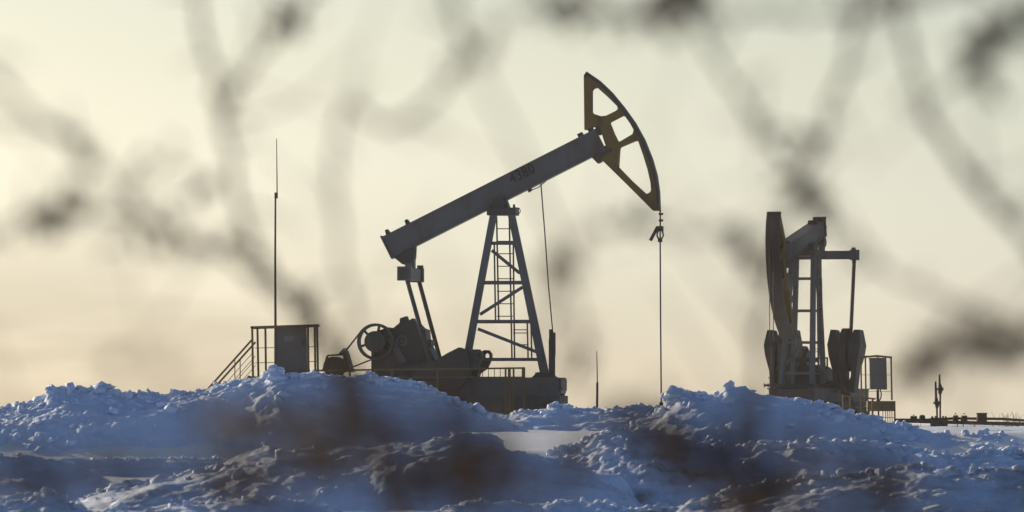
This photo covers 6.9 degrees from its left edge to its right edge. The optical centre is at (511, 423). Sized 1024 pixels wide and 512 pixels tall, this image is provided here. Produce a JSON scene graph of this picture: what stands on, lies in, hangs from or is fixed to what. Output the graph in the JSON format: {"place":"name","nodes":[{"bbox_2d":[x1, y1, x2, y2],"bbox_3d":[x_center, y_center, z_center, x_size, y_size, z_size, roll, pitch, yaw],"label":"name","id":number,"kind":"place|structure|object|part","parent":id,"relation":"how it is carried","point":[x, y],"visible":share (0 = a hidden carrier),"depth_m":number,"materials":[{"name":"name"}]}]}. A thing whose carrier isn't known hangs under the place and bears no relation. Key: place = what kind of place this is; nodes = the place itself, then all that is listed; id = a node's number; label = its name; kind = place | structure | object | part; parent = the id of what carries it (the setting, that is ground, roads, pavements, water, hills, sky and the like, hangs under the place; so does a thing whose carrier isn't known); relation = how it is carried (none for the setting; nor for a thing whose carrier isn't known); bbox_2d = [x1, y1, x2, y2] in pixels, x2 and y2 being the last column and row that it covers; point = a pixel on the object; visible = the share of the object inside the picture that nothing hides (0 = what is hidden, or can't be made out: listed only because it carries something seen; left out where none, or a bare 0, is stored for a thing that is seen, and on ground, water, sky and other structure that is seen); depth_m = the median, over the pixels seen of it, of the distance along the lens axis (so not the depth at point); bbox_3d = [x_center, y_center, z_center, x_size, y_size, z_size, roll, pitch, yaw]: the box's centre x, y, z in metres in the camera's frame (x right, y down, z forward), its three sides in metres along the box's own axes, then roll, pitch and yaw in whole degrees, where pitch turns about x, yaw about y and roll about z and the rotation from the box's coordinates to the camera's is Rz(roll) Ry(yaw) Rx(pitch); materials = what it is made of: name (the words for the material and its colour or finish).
{"place":"outdoors","nodes":[
{"label":"outdoors","id":0,"kind":"place"},
{"bbox_2d":[0,424,1023,511],"bbox_3d":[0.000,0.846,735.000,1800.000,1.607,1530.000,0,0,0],"label":"snow field","id":1,"kind":"structure","parent":0,"point":[540,442],"depth_m":168.36,"materials":[{"name":"white snow"}]},
{"bbox_2d":[0,452,109,501],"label":"snow bank","id":2,"kind":"structure","parent":1,"relation":"on","point":[22,490],"depth_m":131.44,"materials":[{"name":"white snow"}]},
{"bbox_2d":[55,455,231,475],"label":"snow bank","id":3,"kind":"structure","parent":1,"relation":"on","point":[154,466],"depth_m":163.39,"materials":[{"name":"white snow"}]},
{"bbox_2d":[0,490,342,511],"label":"snow bank","id":4,"kind":"structure","parent":1,"relation":"on","point":[59,503],"depth_m":105.41,"materials":[{"name":"white snow"}]},
{"bbox_2d":[208,325,318,387],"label":"control platform","id":5,"kind":"structure","parent":1,"relation":"on","point":[253,343],"depth_m":203.28,"materials":[{"name":"yellow paint"}]},
{"bbox_2d":[274,139,277,364],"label":"antenna mast","id":6,"kind":"object","parent":5,"relation":"attached to","point":[275,312],"visible":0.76,"depth_m":202.38,"materials":[{"name":"metal"}]},
{"bbox_2d":[277,327,307,374],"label":"control cabinet","id":7,"kind":"object","parent":5,"relation":"on","point":[291,351],"visible":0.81,"depth_m":202.56,"materials":[{"name":"grey metal"}]},
{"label":"upper door","id":8,"kind":"part","parent":7,"relation":"part of","materials":[{"name":"grey paint"}]},
{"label":"lower door","id":9,"kind":"part","parent":7,"relation":"part of","materials":[{"name":"grey metal"}]},
{"bbox_2d":[0,365,527,452],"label":"snow bank","id":10,"kind":"structure","parent":1,"relation":"on","point":[70,415],"depth_m":170.72,"materials":[{"name":"white snow"}]},
{"bbox_2d":[0,0,615,511],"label":"bare shrub","id":11,"kind":"object","parent":1,"relation":"on","point":[468,472],"visible":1,"depth_m":7.60,"materials":[{"name":"brown plant"}]},
{"bbox_2d":[69,432,643,511],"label":"snow bank","id":12,"kind":"structure","parent":1,"relation":"on","point":[355,493],"depth_m":127.78,"materials":[{"name":"white snow"}]},
{"bbox_2d":[308,367,524,412],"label":"guard railing","id":13,"kind":"object","parent":1,"relation":"on","point":[509,377],"visible":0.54,"depth_m":197.58,"materials":[{"name":"grey metal"}]},
{"bbox_2d":[460,395,567,413],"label":"concrete foundation","id":14,"kind":"object","parent":1,"relation":"on","point":[534,402],"visible":0.07,"depth_m":199.02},
{"bbox_2d":[322,72,663,397],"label":"pumpjack","id":15,"kind":"object","parent":14,"relation":"on","point":[414,344],"visible":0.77,"depth_m":199.59,"materials":[{"name":"grey paint"}]},
{"bbox_2d":[435,497,639,511],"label":"snow bank","id":16,"kind":"structure","parent":1,"relation":"on","point":[581,505],"depth_m":105.55,"materials":[{"name":"white snow"}]},
{"bbox_2d":[498,401,660,430],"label":"snow bank","id":17,"kind":"structure","parent":1,"relation":"on","point":[556,415],"depth_m":176.92,"materials":[{"name":"white snow"}]},
{"bbox_2d":[596,351,597,407],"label":"marker pole","id":18,"kind":"object","parent":1,"relation":"on","point":[597,384],"visible":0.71,"depth_m":198.98,"materials":[{"name":"metal"}]},
{"bbox_2d":[554,0,924,511],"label":"bare shrub","id":19,"kind":"object","parent":1,"relation":"on","point":[742,493],"visible":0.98,"depth_m":7.30,"materials":[{"name":"brown plant"}]},
{"bbox_2d":[488,0,1023,511],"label":"bare shrub","id":20,"kind":"object","parent":1,"relation":"on","point":[980,338],"visible":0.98,"depth_m":8.48,"materials":[{"name":"brown plant"}]},
{"bbox_2d":[764,372,778,394],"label":"wellhead","id":21,"kind":"object","parent":1,"relation":"on","point":[770,384],"visible":0.52,"depth_m":266.72,"materials":[{"name":"metal"}]},
{"bbox_2d":[546,428,1023,505],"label":"snow bank","id":22,"kind":"structure","parent":1,"relation":"on","point":[646,486],"depth_m":132.12,"materials":[{"name":"white snow"}]},
{"bbox_2d":[605,380,1023,448],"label":"snow bank","id":23,"kind":"structure","parent":1,"relation":"on","point":[705,408],"depth_m":169.27,"materials":[{"name":"white snow"}]},
{"bbox_2d":[635,461,1023,511],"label":"snow bank","id":24,"kind":"structure","parent":1,"relation":"on","point":[986,489],"depth_m":111.14,"materials":[{"name":"white snow"}]},
{"bbox_2d":[812,402,869,414],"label":"concrete foundation","id":25,"kind":"object","parent":1,"relation":"on","point":[858,404],"depth_m":272.08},
{"bbox_2d":[764,211,869,413],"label":"pumpjack","id":26,"kind":"object","parent":25,"relation":"on","point":[791,359],"visible":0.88,"depth_m":270.04,"materials":[{"name":"grey paint"}]},
{"bbox_2d":[842,395,875,413],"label":"guard railing","id":27,"kind":"object","parent":1,"relation":"on","point":[872,408],"visible":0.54,"depth_m":262.47,"materials":[{"name":"grey metal"}]},
{"bbox_2d":[930,378,947,425],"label":"valve stand","id":28,"kind":"object","parent":1,"relation":"on","point":[939,421],"visible":0.79,"depth_m":267.89,"materials":[{"name":"metal"}]},
{"bbox_2d":[896,413,1023,425],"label":"pipeline","id":29,"kind":"object","parent":1,"relation":"on","point":[981,418],"visible":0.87,"depth_m":267.96,"materials":[{"name":"metal"}]},
{"bbox_2d":[0,0,1023,423],"label":"sky","id":30,"kind":"structure","parent":0,"point":[115,63],"materials":[{"name":"beige"}]},
{"bbox_2d":[857,355,895,421],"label":"control platform","id":31,"kind":"structure","parent":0,"point":[882,406],"depth_m":265.48,"materials":[{"name":"yellow paint"}]},
{"bbox_2d":[869,358,886,400],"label":"control cabinet","id":32,"kind":"object","parent":31,"relation":"on","point":[877,374],"visible":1,"depth_m":265.57,"materials":[{"name":"grey metal"}]},
{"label":"door","id":33,"kind":"part","parent":32,"relation":"part of","materials":[{"name":"grey metal"}]},
{"bbox_2d":[993,412,1023,425],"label":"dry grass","id":34,"kind":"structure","parent":0,"point":[1007,418],"depth_m":261.98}
]}

